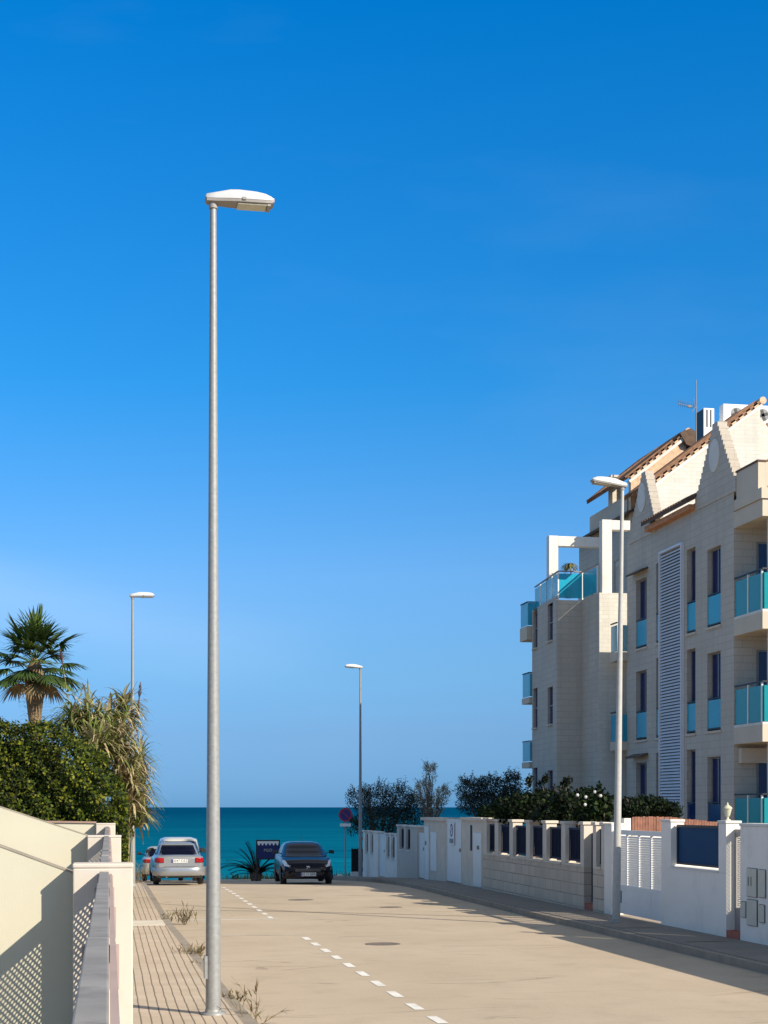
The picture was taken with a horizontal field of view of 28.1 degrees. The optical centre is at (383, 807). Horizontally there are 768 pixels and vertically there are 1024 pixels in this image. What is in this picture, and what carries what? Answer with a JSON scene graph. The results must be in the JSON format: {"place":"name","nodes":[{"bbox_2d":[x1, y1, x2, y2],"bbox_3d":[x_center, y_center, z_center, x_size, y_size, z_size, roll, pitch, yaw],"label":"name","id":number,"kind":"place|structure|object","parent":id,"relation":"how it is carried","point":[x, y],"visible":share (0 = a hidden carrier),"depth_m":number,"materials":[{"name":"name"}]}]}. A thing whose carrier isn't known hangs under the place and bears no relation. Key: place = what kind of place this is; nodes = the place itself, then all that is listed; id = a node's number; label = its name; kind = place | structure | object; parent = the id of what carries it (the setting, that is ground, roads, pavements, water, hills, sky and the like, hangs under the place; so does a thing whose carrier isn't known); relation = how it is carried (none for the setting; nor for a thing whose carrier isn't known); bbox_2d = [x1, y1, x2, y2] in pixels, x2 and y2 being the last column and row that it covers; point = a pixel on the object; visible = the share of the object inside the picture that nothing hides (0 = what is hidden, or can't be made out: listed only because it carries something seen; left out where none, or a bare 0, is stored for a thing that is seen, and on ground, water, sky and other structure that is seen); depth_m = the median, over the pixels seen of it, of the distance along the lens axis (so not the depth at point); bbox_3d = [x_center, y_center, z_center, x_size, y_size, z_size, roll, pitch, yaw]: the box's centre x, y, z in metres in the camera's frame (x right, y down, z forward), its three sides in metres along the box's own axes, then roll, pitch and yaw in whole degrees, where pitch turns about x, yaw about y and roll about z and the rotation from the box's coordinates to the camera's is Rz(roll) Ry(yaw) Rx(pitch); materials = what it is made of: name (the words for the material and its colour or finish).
{"place":"outdoors","nodes":[
{"label":"outdoors","id":0,"kind":"place"},
{"bbox_2d":[133,880,242,1023],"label":"pavement","id":1,"kind":"structure","parent":0,"point":[169,984],"depth_m":19.73,"materials":[{"name":"tile"}]},
{"bbox_2d":[72,872,119,1023],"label":"metal fence","id":2,"kind":"object","parent":1,"relation":"on","point":[99,977],"visible":1,"depth_m":4.57,"materials":[{"name":"metal"}]},
{"bbox_2d":[130,592,153,885],"bbox_3d":[-7.200,-2.027,45.545,0.769,8.717,0.260,0,0,-10],"label":"street lamp","id":3,"kind":"object","parent":1,"relation":"on","point":[142,595],"visible":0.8,"depth_m":45.46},
{"bbox_2d":[133,920,164,925],"bbox_3d":[-4.859,2.329,30.014,1.121,0.145,1.400,0,0,-10],"label":"pavement band","id":4,"kind":"object","parent":1,"relation":"on","point":[146,922],"visible":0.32,"depth_m":30.10,"materials":[{"name":"concrete"}]},
{"bbox_2d":[201,189,274,1015],"bbox_3d":[-1.551,-2.168,16.245,0.770,8.708,0.260,0,0,-10],"label":"street lamp","id":5,"kind":"object","parent":1,"relation":"on","point":[239,199],"visible":1,"depth_m":16.15,"materials":[{"name":"metal"}]},
{"bbox_2d":[204,955,207,978],"bbox_3d":[-1.881,1.686,16.186,0.036,0.240,0.100,0,0,-10],"label":"access door","id":6,"kind":"structure","parent":5,"relation":"in","point":[205,957],"depth_m":16.14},
{"bbox_2d":[222,870,349,878],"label":"wall","id":7,"kind":"structure","parent":0,"point":[248,877],"depth_m":71.02,"materials":[{"name":"beige concrete"}]},
{"bbox_2d":[129,807,525,879],"bbox_3d":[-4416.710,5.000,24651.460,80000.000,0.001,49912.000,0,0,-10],"label":"sea","id":8,"kind":"structure","parent":0,"point":[241,826],"depth_m":343.81,"materials":[{"name":"liquid"}]},
{"bbox_2d":[0,0,767,806],"label":"sky","id":9,"kind":"structure","parent":0,"point":[500,246],"materials":[{"name":"blue"}]},
{"bbox_2d":[142,879,767,1023],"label":"road","id":10,"kind":"structure","parent":0,"point":[465,963],"depth_m":22.83,"materials":[{"name":"concrete"}]},
{"bbox_2d":[137,846,182,880],"bbox_3d":[-9.169,2.296,63.331,2.014,1.375,3.940,0,0,-10],"label":"parked car","id":11,"kind":"object","parent":10,"relation":"on","point":[147,857],"visible":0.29,"depth_m":61.85,"materials":[{"name":"beige paint"}]},
{"bbox_2d":[146,842,205,884],"bbox_3d":[-7.003,1.858,51.725,2.014,1.375,3.939,0,0,-11],"label":"parked car","id":12,"kind":"object","parent":10,"relation":"on","point":[177,859],"visible":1,"depth_m":49.99,"materials":[{"name":"silver metal"}]},
{"bbox_2d":[149,837,203,881],"bbox_3d":[-7.737,1.931,57.533,2.070,1.620,3.972,0,0,-10],"label":"parked car","id":13,"kind":"object","parent":10,"relation":"on","point":[180,839],"visible":0.2,"depth_m":56.14,"materials":[{"name":"paint"}]},
{"bbox_2d":[161,911,197,923],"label":"weed","id":14,"kind":"object","parent":10,"relation":"on","point":[178,918],"visible":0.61,"depth_m":32.08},
{"bbox_2d":[169,899,193,924],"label":"weed","id":15,"kind":"object","parent":10,"relation":"on","point":[186,917],"visible":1,"depth_m":31.35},
{"bbox_2d":[221,988,248,1004],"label":"weed","id":16,"kind":"object","parent":10,"relation":"on","point":[237,997],"visible":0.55,"depth_m":17.95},
{"bbox_2d":[220,841,273,880],"bbox_3d":[-5.228,2.159,61.974,3.014,1.636,2.591,0,0,-10],"label":"arching palm","id":17,"kind":"object","parent":10,"relation":"on","point":[252,870],"visible":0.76,"depth_m":61.83,"materials":[{"name":"green plant"}]},
{"bbox_2d":[227,977,293,1023],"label":"weed","id":18,"kind":"object","parent":10,"relation":"on","point":[256,1003],"visible":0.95,"depth_m":16.32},
{"bbox_2d":[221,934,308,935],"bbox_3d":[-2.363,2.382,28.581,1.920,0.001,0.100,0,0,-10],"label":"faded parking line","id":19,"kind":"object","parent":10,"relation":"on","point":[284,934],"visible":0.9,"depth_m":28.71,"materials":[{"name":"paint"}]},
{"bbox_2d":[273,836,333,883],"bbox_3d":[-2.784,1.795,52.556,2.080,1.624,4.102,0,0,-8],"label":"parked car","id":20,"kind":"object","parent":10,"relation":"on","point":[302,860],"visible":1,"depth_m":51.12,"materials":[{"name":"black paint"}]},
{"bbox_2d":[222,887,447,1022],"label":"parking markings","id":21,"kind":"object","parent":10,"relation":"on","point":[412,1005],"visible":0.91,"depth_m":21.53,"materials":[{"name":"white paint"}]},
{"bbox_2d":[172,910,532,917],"bbox_3d":[-0.864,2.414,34.930,8.779,0.017,0.608,0,0,16],"label":"road trench seam","id":22,"kind":"object","parent":10,"relation":"on","point":[340,912],"visible":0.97,"depth_m":35.24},
{"bbox_2d":[365,942,399,945],"bbox_3d":[-0.022,2.381,26.600,0.620,0.032,0.620,0,0,-10],"label":"manhole cover","id":23,"kind":"object","parent":10,"relation":"on","point":[382,943],"visible":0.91,"depth_m":26.66,"materials":[{"name":"metal"}]},
{"bbox_2d":[333,876,767,963],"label":"pavement","id":24,"kind":"structure","parent":0,"point":[746,949],"depth_m":30.33,"materials":[{"name":"concrete"}]},
{"bbox_2d":[345,664,362,876],"bbox_3d":[-1.221,-1.508,62.955,0.767,8.729,0.260,0,0,-10],"label":"street lamp","id":25,"kind":"object","parent":24,"relation":"on","point":[360,864],"visible":1,"depth_m":62.95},
{"bbox_2d":[362,830,384,876],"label":"stepped wall","id":26,"kind":"structure","parent":24,"relation":"on","point":[370,853],"depth_m":62.35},
{"bbox_2d":[379,834,384,876],"bbox_3d":[-0.043,1.872,59.865,0.110,1.650,1.337,0,0,-10],"label":"white door","id":27,"kind":"structure","parent":26,"relation":"in","point":[381,854],"depth_m":59.92,"materials":[{"name":"paint"}]},
{"bbox_2d":[380,835,384,876],"bbox_3d":[-0.024,1.897,59.868,0.050,1.600,1.237,0,0,-10],"label":"door leaf","id":28,"kind":"structure","parent":27,"relation":"in","point":[382,837],"depth_m":59.92,"materials":[{"name":"white paint"}]},
{"bbox_2d":[384,833,396,877],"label":"stepped wall","id":29,"kind":"structure","parent":24,"relation":"on","point":[390,854],"depth_m":57.79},
{"bbox_2d":[396,824,423,878],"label":"stepped wall","id":30,"kind":"structure","parent":24,"relation":"on","point":[407,851],"depth_m":54.67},
{"bbox_2d":[419,833,423,877],"bbox_3d":[1.310,1.642,52.309,0.110,1.541,1.016,0,0,-10],"label":"white door","id":31,"kind":"structure","parent":30,"relation":"in","point":[421,855],"depth_m":52.44,"materials":[{"name":"paint"}]},
{"bbox_2d":[420,834,423,877],"bbox_3d":[1.330,1.667,52.312,0.050,1.491,0.916,0,0,-10],"label":"door leaf","id":32,"kind":"structure","parent":31,"relation":"in","point":[421,835],"depth_m":52.44,"materials":[{"name":"white paint"}]},
{"bbox_2d":[585,903,592,910],"bbox_3d":[4.663,2.324,34.023,0.240,0.370,0.637,0,0,-10],"label":"door step","id":33,"kind":"object","parent":24,"relation":"on","point":[588,906],"depth_m":34.05,"materials":[{"name":"red tile"}]},
{"bbox_2d":[590,476,626,921],"bbox_3d":[4.383,-2.117,30.167,0.764,8.744,0.260,1,0,-10],"label":"street lamp","id":34,"kind":"object","parent":24,"relation":"on","point":[622,486],"visible":1,"depth_m":30.16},
{"bbox_2d":[604,823,623,914],"bbox_3d":[4.893,1.422,32.679,0.280,2.163,0.508,0,0,-10],"label":"gate post","id":35,"kind":"object","parent":24,"relation":"on","point":[608,856],"visible":0.57,"depth_m":32.62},
{"bbox_2d":[620,830,660,920],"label":"driveway gate","id":36,"kind":"structure","parent":35,"relation":"attached to","point":[641,886],"depth_m":30.84,"materials":[{"name":"metal"}]},
{"bbox_2d":[726,930,739,939],"bbox_3d":[6.066,2.289,26.135,0.260,0.351,0.579,0,0,-10],"label":"door step","id":37,"kind":"object","parent":24,"relation":"on","point":[734,934],"depth_m":26.12,"materials":[{"name":"red tile"}]},
{"bbox_2d":[520,397,767,862],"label":"apartment building","id":38,"kind":"structure","parent":0,"point":[695,666],"depth_m":47.31,"materials":[{"name":"paint"}]},
{"bbox_2d":[531,689,536,729],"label":"window","id":39,"kind":"structure","parent":38,"relation":"in","point":[536,689],"depth_m":56.44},
{"bbox_2d":[531,611,536,650],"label":"window","id":40,"kind":"structure","parent":38,"relation":"in","point":[535,648],"depth_m":56.44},
{"bbox_2d":[546,687,552,725],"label":"window","id":41,"kind":"structure","parent":38,"relation":"in","point":[551,689],"depth_m":53.96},
{"bbox_2d":[546,604,552,643],"bbox_3d":[5.831,-6.442,53.714,0.223,1.355,0.824,0,0,-10],"label":"window","id":42,"kind":"structure","parent":38,"relation":"in","point":[551,606],"depth_m":53.96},
{"bbox_2d":[549,770,552,795],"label":"window","id":43,"kind":"structure","parent":38,"relation":"in","point":[551,772],"depth_m":53.96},
{"bbox_2d":[560,563,577,598],"bbox_3d":[6.552,-8.008,54.194,0.708,1.247,0.690,0,0,-10],"label":"potted palm","id":44,"kind":"object","parent":38,"relation":"on","point":[568,566],"visible":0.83,"depth_m":54.16,"materials":[{"name":"plant"}]},
{"bbox_2d":[640,763,646,799],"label":"window","id":45,"kind":"structure","parent":38,"relation":"in","point":[643,766],"depth_m":48.88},
{"bbox_2d":[640,670,646,739],"bbox_3d":[8.303,-3.230,48.665,0.050,2.190,0.980,0,0,-10],"label":"window","id":46,"kind":"structure","parent":38,"relation":"in","point":[643,675],"depth_m":48.88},
{"bbox_2d":[640,578,646,647],"bbox_3d":[8.303,-6.145,48.665,0.050,2.190,0.980,0,0,-10],"label":"window","id":47,"kind":"structure","parent":38,"relation":"in","point":[643,583],"depth_m":48.88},
{"bbox_2d":[678,380,697,441],"bbox_3d":[11.226,-14.475,56.894,0.859,2.780,0.249,0,0,-18],"label":"roof antenna","id":48,"kind":"object","parent":38,"relation":"on","point":[689,406],"visible":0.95,"depth_m":56.98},
{"bbox_2d":[691,750,694,803],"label":"window","id":49,"kind":"structure","parent":38,"relation":"in","point":[692,751],"depth_m":44.71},
{"bbox_2d":[691,649,694,732],"bbox_3d":[9.050,-3.360,44.495,0.050,2.450,0.670,0,0,-10],"label":"window","id":50,"kind":"structure","parent":38,"relation":"in","point":[692,651],"depth_m":44.71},
{"bbox_2d":[691,549,694,631],"bbox_3d":[9.050,-6.275,44.495,0.050,2.450,0.670,0,0,-10],"label":"window","id":51,"kind":"structure","parent":38,"relation":"in","point":[692,551],"depth_m":44.70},
{"bbox_2d":[695,408,713,440],"bbox_3d":[11.992,-14.190,57.390,0.426,1.260,0.806,0,0,-10],"label":"chimney","id":52,"kind":"object","parent":38,"relation":"on","point":[705,419],"visible":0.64,"depth_m":57.02,"materials":[{"name":"white"}]},
{"bbox_2d":[712,756,720,803],"bbox_3d":[9.350,0.100,42.817,0.050,3.020,0.965,0,0,-10],"label":"window","id":53,"kind":"structure","parent":38,"relation":"in","point":[716,761],"depth_m":43.01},
{"bbox_2d":[712,652,720,730],"bbox_3d":[9.350,-3.230,42.817,0.050,2.190,0.965,0,0,-10],"label":"window","id":54,"kind":"structure","parent":38,"relation":"in","point":[716,657],"depth_m":43.01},
{"bbox_2d":[712,547,720,625],"bbox_3d":[9.350,-6.145,42.817,0.050,2.190,0.965,0,0,-10],"label":"window","id":55,"kind":"structure","parent":38,"relation":"in","point":[716,553],"depth_m":43.01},
{"bbox_2d":[719,404,767,423],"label":"air conditioner","id":56,"kind":"object","parent":38,"relation":"on","point":[726,411],"visible":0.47,"depth_m":57.41,"materials":[{"name":"white plastic"}]},
{"bbox_2d":[757,763,766,822],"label":"balcony door","id":57,"kind":"structure","parent":38,"relation":"in","point":[761,767],"depth_m":41.53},
{"bbox_2d":[757,650,766,721],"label":"balcony door","id":58,"kind":"structure","parent":38,"relation":"in","point":[761,654],"depth_m":41.53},
{"bbox_2d":[757,542,766,608],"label":"balcony door","id":59,"kind":"structure","parent":38,"relation":"in","point":[761,546],"depth_m":41.53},
{"bbox_3d":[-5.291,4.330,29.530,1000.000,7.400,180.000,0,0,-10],"label":"ground","id":60,"kind":"structure","parent":0,"visible":0},
{"bbox_2d":[0,844,72,1023],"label":"garden wall","id":61,"kind":"structure","parent":60,"relation":"on","point":[36,940],"depth_m":13.22,"materials":[{"name":"paint"}]},
{"bbox_2d":[0,603,87,741],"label":"fan palm","id":62,"kind":"object","parent":60,"relation":"on","point":[33,634],"visible":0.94,"depth_m":51.62,"materials":[{"name":"green plant"}]},
{"bbox_2d":[0,806,87,869],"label":"garden wall","id":63,"kind":"structure","parent":60,"relation":"on","point":[62,846],"depth_m":25.65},
{"bbox_2d":[0,716,130,861],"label":"hedge","id":64,"kind":"object","parent":60,"relation":"on","point":[37,780],"visible":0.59,"depth_m":35.02,"materials":[{"name":"green plant"}]},
{"bbox_2d":[48,821,95,834],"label":"garden wall","id":65,"kind":"structure","parent":60,"relation":"on","point":[87,827],"depth_m":34.21,"materials":[{"name":"paint"}]},
{"bbox_2d":[41,679,119,767],"bbox_3d":[-7.834,-0.442,39.686,2.212,5.762,2.044,0,0,-10],"label":"reed clump","id":66,"kind":"object","parent":60,"relation":"on","point":[75,718],"visible":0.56,"depth_m":39.48,"materials":[{"name":"green plant"}]},
{"bbox_2d":[44,648,125,788],"bbox_3d":[-7.934,-0.902,40.594,2.331,6.683,2.499,0,0,-10],"label":"reed clump","id":67,"kind":"object","parent":60,"relation":"on","point":[60,654],"visible":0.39,"depth_m":40.79,"materials":[{"name":"green plant"}]},
{"bbox_2d":[72,862,132,1023],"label":"fence pillar","id":68,"kind":"structure","parent":60,"relation":"on","point":[85,874],"depth_m":13.02,"materials":[{"name":"paint"}]},
{"bbox_2d":[70,692,135,810],"bbox_3d":[-7.184,-0.256,39.133,2.083,5.395,2.791,0,0,-10],"label":"reed clump","id":69,"kind":"object","parent":60,"relation":"on","point":[96,735],"visible":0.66,"depth_m":38.70,"materials":[{"name":"green plant"}]},
{"bbox_2d":[87,835,120,861],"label":"fence pillar","id":70,"kind":"structure","parent":60,"relation":"on","point":[94,847],"depth_m":25.49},
{"bbox_2d":[99,836,112,861],"bbox_3d":[-3.513,1.198,19.438,0.132,1.445,12.372,0,0,-10],"label":"metal fence","id":71,"kind":"object","parent":70,"relation":"attached to","point":[106,853],"visible":0.12,"depth_m":17.77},
{"bbox_2d":[96,823,115,834],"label":"fence pillar","id":72,"kind":"structure","parent":60,"relation":"on","point":[100,828],"depth_m":34.00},
{"bbox_2d":[104,827,110,834],"bbox_3d":[-5.396,1.160,29.945,0.132,1.460,8.306,0,0,-10],"label":"metal fence","id":73,"kind":"object","parent":72,"relation":"attached to","point":[107,831],"depth_m":29.62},
{"bbox_2d":[75,699,148,802],"bbox_3d":[-7.685,-0.312,41.932,2.260,5.509,1.627,0,0,32],"label":"reed clump","id":74,"kind":"object","parent":60,"relation":"on","point":[131,717],"visible":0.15,"depth_m":41.84,"materials":[{"name":"green plant"}]},
{"bbox_2d":[86,679,152,833],"bbox_3d":[-6.883,-0.483,39.967,1.898,5.849,3.069,0,0,2],"label":"reed clump","id":75,"kind":"object","parent":60,"relation":"on","point":[119,703],"visible":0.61,"depth_m":39.82,"materials":[{"name":"green plant"}]},
{"bbox_2d":[106,733,159,861],"bbox_3d":[-6.630,0.266,39.682,1.943,4.353,1.881,0,0,30],"label":"reed clump","id":76,"kind":"object","parent":60,"relation":"on","point":[131,785],"visible":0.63,"depth_m":39.47,"materials":[{"name":"green plant"}]},
{"bbox_2d":[127,681,149,839],"bbox_3d":[-6.980,-0.508,41.961,1.092,5.901,1.245,0,0,-1],"label":"reed clump","id":77,"kind":"object","parent":60,"relation":"on","point":[139,694],"visible":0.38,"depth_m":42.16,"materials":[{"name":"green plant"}]},
{"bbox_2d":[135,861,151,882],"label":"weed","id":78,"kind":"object","parent":60,"relation":"on","point":[137,874],"visible":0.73,"depth_m":48.34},
{"bbox_2d":[128,727,169,861],"bbox_3d":[-6.615,0.107,41.531,1.743,4.678,1.811,0,0,-10],"label":"reed clump","id":79,"kind":"object","parent":60,"relation":"on","point":[137,822],"visible":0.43,"depth_m":41.46,"materials":[{"name":"green plant"}]},
{"bbox_2d":[172,940,205,956],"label":"weed","id":80,"kind":"object","parent":60,"relation":"on","point":[199,950],"visible":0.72,"depth_m":23.57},
{"bbox_2d":[135,879,257,1023],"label":"kerb","id":81,"kind":"structure","parent":60,"relation":"on","point":[248,1017],"depth_m":22.88,"materials":[{"name":"concrete"}]},
{"bbox_2d":[256,840,279,880],"bbox_3d":[-4.541,2.135,60.019,0.940,1.719,0.121,0,0,-10],"label":"notice board","id":82,"kind":"object","parent":60,"relation":"on","point":[265,849],"visible":0.96,"depth_m":59.95,"materials":[{"name":"blue plastic"}]},
{"bbox_2d":[339,808,351,877],"bbox_3d":[-1.535,1.471,60.987,0.550,2.883,0.082,0,0,-10],"label":"traffic sign","id":83,"kind":"object","parent":60,"relation":"on","point":[345,815],"visible":0.94,"depth_m":60.96,"materials":[{"name":"metal"}]},
{"bbox_2d":[350,848,362,875],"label":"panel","id":84,"kind":"object","parent":60,"relation":"on","point":[354,862],"visible":0.3,"depth_m":67.10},
{"bbox_2d":[344,776,427,839],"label":"tamarisk tree","id":85,"kind":"object","parent":60,"relation":"on","point":[393,811],"visible":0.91,"depth_m":65.75,"materials":[{"name":"green plant"}]},
{"bbox_2d":[412,759,452,816],"bbox_3d":[1.968,0.488,61.030,1.701,4.930,1.483,0,0,-10],"label":"dry tamarisk","id":86,"kind":"object","parent":60,"relation":"on","point":[429,800],"visible":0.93,"depth_m":60.88,"materials":[{"name":"grey plant"}]},
{"bbox_2d":[420,817,459,881],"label":"wall section","id":87,"kind":"structure","parent":60,"relation":"on","point":[434,848],"depth_m":49.91,"materials":[{"name":"paint"}]},
{"bbox_2d":[424,826,428,879],"bbox_3d":[1.428,1.525,51.188,0.026,1.771,0.679,0,0,-10],"label":"door leaf","id":88,"kind":"structure","parent":87,"relation":"in","point":[426,828],"depth_m":51.18,"materials":[{"name":"white paint"}]},
{"bbox_2d":[430,832,436,870],"bbox_3d":[1.621,1.446,50.108,0.026,1.268,0.901,0,0,-10],"label":"cabinet door","id":89,"kind":"structure","parent":87,"relation":"in","point":[433,835],"depth_m":50.08,"materials":[{"name":"white paint"}]},
{"bbox_2d":[446,819,461,883],"bbox_3d":[2.173,1.339,47.322,0.110,1.929,2.077,0,0,-10],"label":"white door","id":90,"kind":"structure","parent":87,"relation":"in","point":[454,863],"depth_m":47.19,"materials":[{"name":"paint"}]},
{"bbox_2d":[449,822,453,844],"bbox_3d":[2.092,0.824,47.561,0.023,0.700,0.720,0,0,-10],"label":"parking plate","id":91,"kind":"object","parent":90,"relation":"attached to","point":[451,833],"visible":1,"depth_m":47.54,"materials":[{"name":"white paint"}]},
{"bbox_2d":[447,821,460,882],"bbox_3d":[2.193,1.364,47.326,0.050,1.879,1.977,0,0,-10],"label":"door leaf","id":92,"kind":"structure","parent":90,"relation":"in","point":[453,854],"depth_m":47.30,"materials":[{"name":"white paint"}]},
{"bbox_2d":[460,817,493,887],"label":"wall section","id":93,"kind":"structure","parent":60,"relation":"on","point":[472,851],"depth_m":44.83,"materials":[{"name":"paint"}]},
{"bbox_2d":[470,825,471,850],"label":"slit window","id":94,"kind":"structure","parent":93,"relation":"in","point":[470,825],"depth_m":44.99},
{"bbox_2d":[473,833,481,886],"bbox_3d":[2.671,1.511,44.138,0.066,1.544,0.971,0,0,-10],"label":"door leaf","id":95,"kind":"structure","parent":93,"relation":"in","point":[477,837],"depth_m":44.09,"materials":[{"name":"white paint"}]},
{"bbox_2d":[453,766,523,816],"bbox_3d":[3.753,0.601,54.015,2.667,4.173,2.883,0,0,-10],"label":"tamarisk tree","id":96,"kind":"object","parent":60,"relation":"on","point":[483,797],"visible":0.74,"depth_m":53.70,"materials":[{"name":"green plant"}]},
{"bbox_2d":[476,798,503,817],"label":"shrub","id":97,"kind":"object","parent":60,"relation":"on","point":[487,810],"visible":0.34,"depth_m":45.23,"materials":[{"name":"green plant"}]},
{"bbox_2d":[492,773,556,824],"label":"shrub","id":98,"kind":"object","parent":60,"relation":"on","point":[516,806],"visible":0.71,"depth_m":41.66,"materials":[{"name":"green plant"}]},
{"bbox_2d":[482,819,592,908],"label":"block wall","id":99,"kind":"structure","parent":60,"relation":"on","point":[566,880],"depth_m":37.94,"materials":[{"name":"concrete"}]},
{"bbox_2d":[592,833,592,901],"bbox_3d":[4.705,1.347,34.030,0.035,1.544,0.597,0,0,-10],"label":"garden door","id":100,"kind":"structure","parent":99,"relation":"attached to","point":[592,867],"depth_m":34.25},
{"bbox_2d":[324,877,767,973],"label":"kerb","id":101,"kind":"structure","parent":60,"relation":"on","point":[748,964],"depth_m":28.70,"materials":[{"name":"concrete"}]},
{"bbox_2d":[528,775,584,827],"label":"shrub","id":102,"kind":"object","parent":60,"relation":"on","point":[556,806],"visible":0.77,"depth_m":38.24,"materials":[{"name":"green plant"}]},
{"bbox_2d":[573,780,614,827],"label":"flowering shrub","id":103,"kind":"object","parent":60,"relation":"on","point":[595,805],"visible":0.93,"depth_m":35.32,"materials":[{"name":"green plant"}]},
{"bbox_2d":[591,822,613,912],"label":"gate pillar","id":104,"kind":"structure","parent":60,"relation":"on","point":[598,866],"depth_m":33.43,"materials":[{"name":"beige stone"}]},
{"bbox_2d":[613,794,683,835],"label":"clipped hedge","id":105,"kind":"object","parent":60,"relation":"on","point":[650,805],"visible":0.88,"depth_m":37.18,"materials":[{"name":"green plant"}]},
{"bbox_2d":[621,818,718,873],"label":"white inner wall","id":106,"kind":"structure","parent":60,"relation":"on","point":[627,823],"depth_m":33.04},
{"bbox_2d":[632,816,716,835],"bbox_3d":[6.414,1.305,33.894,1.977,2.207,0.076,0,0,-10],"label":"wooden screen","id":107,"kind":"object","parent":60,"relation":"on","point":[648,823],"visible":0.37,"depth_m":33.78,"materials":[{"name":"brown wood"}]},
{"bbox_2d":[660,819,741,936],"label":"white wall","id":108,"kind":"structure","parent":60,"relation":"on","point":[697,899],"depth_m":27.74,"materials":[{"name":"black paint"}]},
{"bbox_2d":[723,802,731,820],"bbox_3d":[5.970,0.073,26.672,0.166,0.317,0.166,0,0,-33],"label":"urn","id":109,"kind":"object","parent":108,"relation":"on","point":[727,808],"depth_m":26.63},
{"bbox_2d":[735,829,739,930],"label":"pedestrian gate","id":110,"kind":"structure","parent":108,"relation":"attached to","point":[737,887],"depth_m":26.36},
{"bbox_2d":[739,823,767,944],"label":"white wall","id":111,"kind":"structure","parent":60,"relation":"on","point":[753,882],"depth_m":25.21,"materials":[{"name":"paint"}]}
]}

